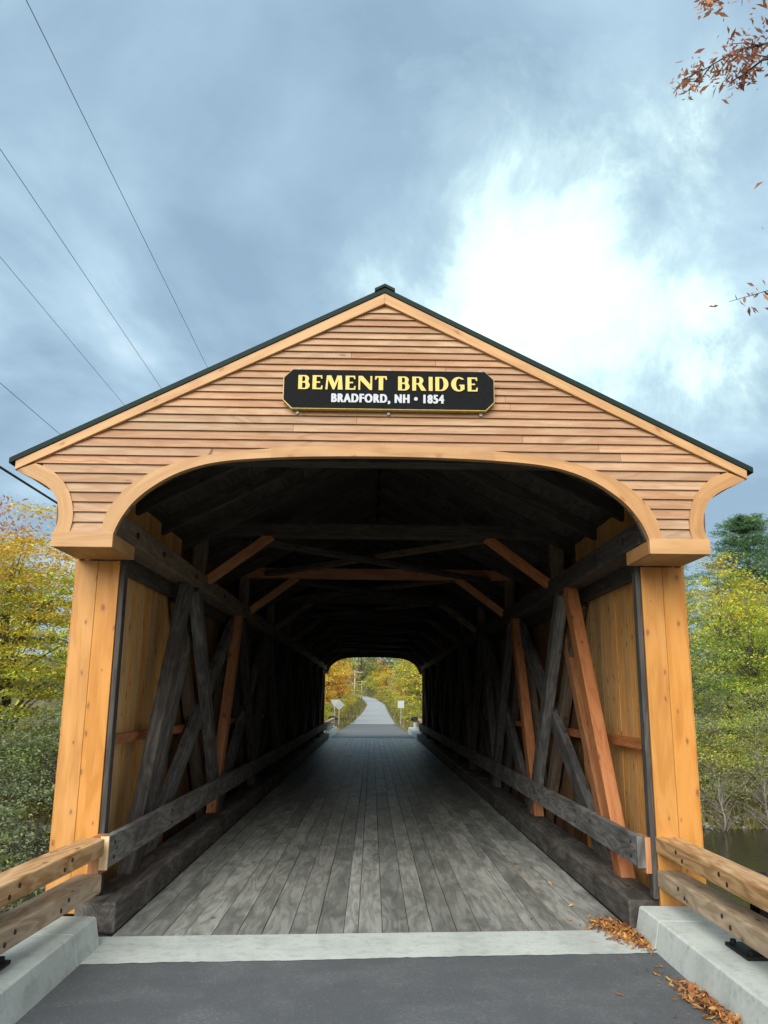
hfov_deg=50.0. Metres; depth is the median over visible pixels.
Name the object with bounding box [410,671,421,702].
roadside tree
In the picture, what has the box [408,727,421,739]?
concrete kerb
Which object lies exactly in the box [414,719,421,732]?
guard rail
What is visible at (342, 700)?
roadside bush
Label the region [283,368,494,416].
name sign
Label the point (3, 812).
bank shrub
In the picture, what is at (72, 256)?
power line
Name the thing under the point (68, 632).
woodland
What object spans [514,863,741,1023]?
fallen leaves
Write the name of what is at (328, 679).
roadside tree
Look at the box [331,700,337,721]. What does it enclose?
yield sign
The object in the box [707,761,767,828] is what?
bank shrub
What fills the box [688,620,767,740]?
bank tree
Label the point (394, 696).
roadside bush
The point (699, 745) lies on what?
bank shrub
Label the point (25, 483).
power line
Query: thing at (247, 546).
covered bridge
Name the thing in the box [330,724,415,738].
road
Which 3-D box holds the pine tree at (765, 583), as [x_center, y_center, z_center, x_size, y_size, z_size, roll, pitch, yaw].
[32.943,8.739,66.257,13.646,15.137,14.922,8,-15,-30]
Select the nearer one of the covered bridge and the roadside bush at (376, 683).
the covered bridge
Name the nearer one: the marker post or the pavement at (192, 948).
the pavement at (192, 948)
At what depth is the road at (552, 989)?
5.03 m
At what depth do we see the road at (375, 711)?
121.10 m
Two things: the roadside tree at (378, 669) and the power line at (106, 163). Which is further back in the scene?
the roadside tree at (378, 669)
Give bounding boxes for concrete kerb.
[0,916,98,1023]
[324,726,337,738]
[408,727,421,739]
[636,906,767,1023]
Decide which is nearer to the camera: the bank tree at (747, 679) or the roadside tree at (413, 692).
the bank tree at (747, 679)
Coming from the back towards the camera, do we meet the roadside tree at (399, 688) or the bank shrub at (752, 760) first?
the roadside tree at (399, 688)
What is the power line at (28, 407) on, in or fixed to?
attached to the utility pole
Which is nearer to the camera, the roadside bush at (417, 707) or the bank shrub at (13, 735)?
the bank shrub at (13, 735)
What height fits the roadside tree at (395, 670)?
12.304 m
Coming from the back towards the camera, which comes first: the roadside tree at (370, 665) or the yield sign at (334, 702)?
the roadside tree at (370, 665)
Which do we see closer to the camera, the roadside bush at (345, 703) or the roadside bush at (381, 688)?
the roadside bush at (345, 703)
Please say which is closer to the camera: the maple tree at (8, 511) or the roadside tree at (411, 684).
the maple tree at (8, 511)
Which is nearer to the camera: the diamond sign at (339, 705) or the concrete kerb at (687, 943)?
the concrete kerb at (687, 943)
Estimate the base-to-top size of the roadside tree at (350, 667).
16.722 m
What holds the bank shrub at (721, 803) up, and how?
on the ground at (41, 706)
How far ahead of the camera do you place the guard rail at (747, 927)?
5.39 m
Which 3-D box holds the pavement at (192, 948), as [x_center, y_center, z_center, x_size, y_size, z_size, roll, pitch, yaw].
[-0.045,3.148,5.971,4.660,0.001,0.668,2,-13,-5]
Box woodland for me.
[0,562,755,706]
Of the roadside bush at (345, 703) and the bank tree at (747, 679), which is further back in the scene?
the roadside bush at (345, 703)
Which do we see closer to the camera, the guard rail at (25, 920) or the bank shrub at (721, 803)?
the guard rail at (25, 920)
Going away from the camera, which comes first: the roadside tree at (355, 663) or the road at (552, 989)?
the road at (552, 989)
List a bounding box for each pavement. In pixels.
[79,930,656,964]
[346,738,398,738]
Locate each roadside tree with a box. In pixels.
[324,675,337,710]
[325,660,350,702]
[325,662,350,717]
[327,660,362,711]
[333,658,359,697]
[342,658,357,683]
[345,657,370,686]
[349,657,381,692]
[355,657,378,679]
[369,657,396,684]
[372,660,385,688]
[375,665,398,698]
[377,658,404,678]
[385,659,405,692]
[386,658,421,699]
[389,672,406,700]
[390,664,413,703]
[393,662,419,708]
[395,663,421,717]
[405,668,421,712]
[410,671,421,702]
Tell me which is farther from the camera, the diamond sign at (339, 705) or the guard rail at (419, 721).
the diamond sign at (339, 705)
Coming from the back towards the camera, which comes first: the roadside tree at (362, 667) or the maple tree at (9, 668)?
the roadside tree at (362, 667)
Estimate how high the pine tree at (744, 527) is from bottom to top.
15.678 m
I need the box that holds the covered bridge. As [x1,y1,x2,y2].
[9,284,752,936]
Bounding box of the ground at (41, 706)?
[0,655,767,962]
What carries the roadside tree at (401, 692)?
on the ground at (41, 706)
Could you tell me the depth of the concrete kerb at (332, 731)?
41.92 m
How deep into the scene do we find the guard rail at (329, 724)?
41.10 m
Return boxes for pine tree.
[684,564,720,691]
[685,512,767,712]
[730,536,767,671]
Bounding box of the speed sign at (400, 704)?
[398,701,403,724]
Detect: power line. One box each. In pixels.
[0,149,161,388]
[0,257,121,401]
[0,383,59,433]
[0,466,57,503]
[26,0,207,367]
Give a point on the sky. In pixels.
(532, 176)
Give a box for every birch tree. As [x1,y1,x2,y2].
[685,550,767,734]
[701,578,767,730]
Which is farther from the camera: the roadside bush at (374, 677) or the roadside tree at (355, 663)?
the roadside bush at (374, 677)
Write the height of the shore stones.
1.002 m
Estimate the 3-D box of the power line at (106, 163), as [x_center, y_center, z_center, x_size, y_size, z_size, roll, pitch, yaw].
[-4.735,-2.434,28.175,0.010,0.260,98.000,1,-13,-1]
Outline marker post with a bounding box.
[411,717,418,726]
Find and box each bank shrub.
[0,688,57,807]
[0,690,62,815]
[0,736,57,865]
[0,808,48,913]
[694,710,764,801]
[695,681,767,780]
[697,706,767,809]
[698,762,765,835]
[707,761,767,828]
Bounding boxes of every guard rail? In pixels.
[0,839,104,970]
[324,718,334,731]
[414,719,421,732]
[655,837,767,960]
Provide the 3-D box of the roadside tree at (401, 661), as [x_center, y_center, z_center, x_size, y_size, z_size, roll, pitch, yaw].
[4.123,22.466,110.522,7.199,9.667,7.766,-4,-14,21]
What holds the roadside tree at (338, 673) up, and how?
on the ground at (41, 706)
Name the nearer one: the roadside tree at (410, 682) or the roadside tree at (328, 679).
the roadside tree at (328, 679)
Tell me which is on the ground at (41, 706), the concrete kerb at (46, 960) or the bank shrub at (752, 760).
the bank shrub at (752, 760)
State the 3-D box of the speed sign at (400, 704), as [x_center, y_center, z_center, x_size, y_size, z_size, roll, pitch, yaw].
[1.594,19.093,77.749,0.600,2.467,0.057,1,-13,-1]
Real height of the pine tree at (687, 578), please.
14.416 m
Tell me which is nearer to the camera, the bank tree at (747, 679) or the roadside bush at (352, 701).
the bank tree at (747, 679)
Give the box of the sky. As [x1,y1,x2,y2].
[0,0,767,662]
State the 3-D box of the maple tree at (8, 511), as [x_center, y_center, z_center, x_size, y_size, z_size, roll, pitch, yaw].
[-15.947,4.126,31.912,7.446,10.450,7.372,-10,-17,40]
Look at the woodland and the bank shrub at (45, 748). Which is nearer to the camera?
the bank shrub at (45, 748)
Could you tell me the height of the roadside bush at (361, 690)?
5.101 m
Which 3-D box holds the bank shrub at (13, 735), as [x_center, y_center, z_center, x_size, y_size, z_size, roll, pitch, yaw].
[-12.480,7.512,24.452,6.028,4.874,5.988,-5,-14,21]
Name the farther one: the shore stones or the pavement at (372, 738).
the pavement at (372, 738)
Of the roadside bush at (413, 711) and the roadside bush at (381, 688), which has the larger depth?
the roadside bush at (381, 688)
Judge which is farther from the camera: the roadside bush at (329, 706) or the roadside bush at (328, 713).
the roadside bush at (329, 706)
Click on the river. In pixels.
(747, 848)
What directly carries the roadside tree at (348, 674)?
on the ground at (41, 706)
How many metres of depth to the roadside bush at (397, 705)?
115.04 m
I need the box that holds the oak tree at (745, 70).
[669,0,767,315]
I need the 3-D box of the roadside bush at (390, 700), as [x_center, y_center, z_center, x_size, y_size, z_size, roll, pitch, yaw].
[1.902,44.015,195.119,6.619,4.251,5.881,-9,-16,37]
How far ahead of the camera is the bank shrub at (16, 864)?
16.20 m
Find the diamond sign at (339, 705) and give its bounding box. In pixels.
[335,700,343,724]
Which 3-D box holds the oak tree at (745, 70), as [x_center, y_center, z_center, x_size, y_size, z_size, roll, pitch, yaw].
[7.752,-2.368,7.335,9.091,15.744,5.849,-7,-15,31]
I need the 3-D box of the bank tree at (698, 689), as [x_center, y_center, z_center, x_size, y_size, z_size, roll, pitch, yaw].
[14.222,7.886,39.447,6.868,6.963,6.603,3,-13,-10]
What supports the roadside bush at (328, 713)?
on the ground at (41, 706)
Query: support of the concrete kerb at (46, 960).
on the road at (552, 989)
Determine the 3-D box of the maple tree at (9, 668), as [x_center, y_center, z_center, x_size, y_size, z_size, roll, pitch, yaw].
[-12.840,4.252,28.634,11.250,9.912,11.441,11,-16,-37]
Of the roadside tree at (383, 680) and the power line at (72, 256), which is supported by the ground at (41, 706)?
the roadside tree at (383, 680)
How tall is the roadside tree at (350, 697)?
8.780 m
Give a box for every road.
[15,953,728,1023]
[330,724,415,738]
[350,694,394,723]
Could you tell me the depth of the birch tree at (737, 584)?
40.07 m
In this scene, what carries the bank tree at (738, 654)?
on the ground at (41, 706)
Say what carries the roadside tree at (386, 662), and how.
on the ground at (41, 706)
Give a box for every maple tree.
[0,489,67,631]
[0,500,75,759]
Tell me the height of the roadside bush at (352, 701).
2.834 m
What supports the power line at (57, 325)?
attached to the utility pole
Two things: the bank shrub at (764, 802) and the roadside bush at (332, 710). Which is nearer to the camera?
the bank shrub at (764, 802)
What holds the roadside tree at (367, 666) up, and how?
on the ground at (41, 706)
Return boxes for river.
[0,828,767,914]
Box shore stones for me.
[0,812,761,835]
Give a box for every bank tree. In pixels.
[688,587,767,745]
[688,600,767,726]
[688,607,744,714]
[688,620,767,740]
[739,635,767,714]
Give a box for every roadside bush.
[324,702,343,717]
[324,705,332,720]
[324,705,335,719]
[329,699,347,716]
[335,693,351,709]
[343,683,364,698]
[344,694,358,706]
[359,671,374,688]
[363,672,387,689]
[368,674,392,692]
[375,686,392,699]
[379,689,396,702]
[387,693,403,708]
[391,698,408,713]
[396,704,416,719]
[400,700,421,722]
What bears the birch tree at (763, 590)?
on the ground at (41, 706)
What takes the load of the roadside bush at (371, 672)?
on the ground at (41, 706)
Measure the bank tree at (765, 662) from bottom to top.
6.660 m
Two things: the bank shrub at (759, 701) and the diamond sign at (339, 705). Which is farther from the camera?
the diamond sign at (339, 705)
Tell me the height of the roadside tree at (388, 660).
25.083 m

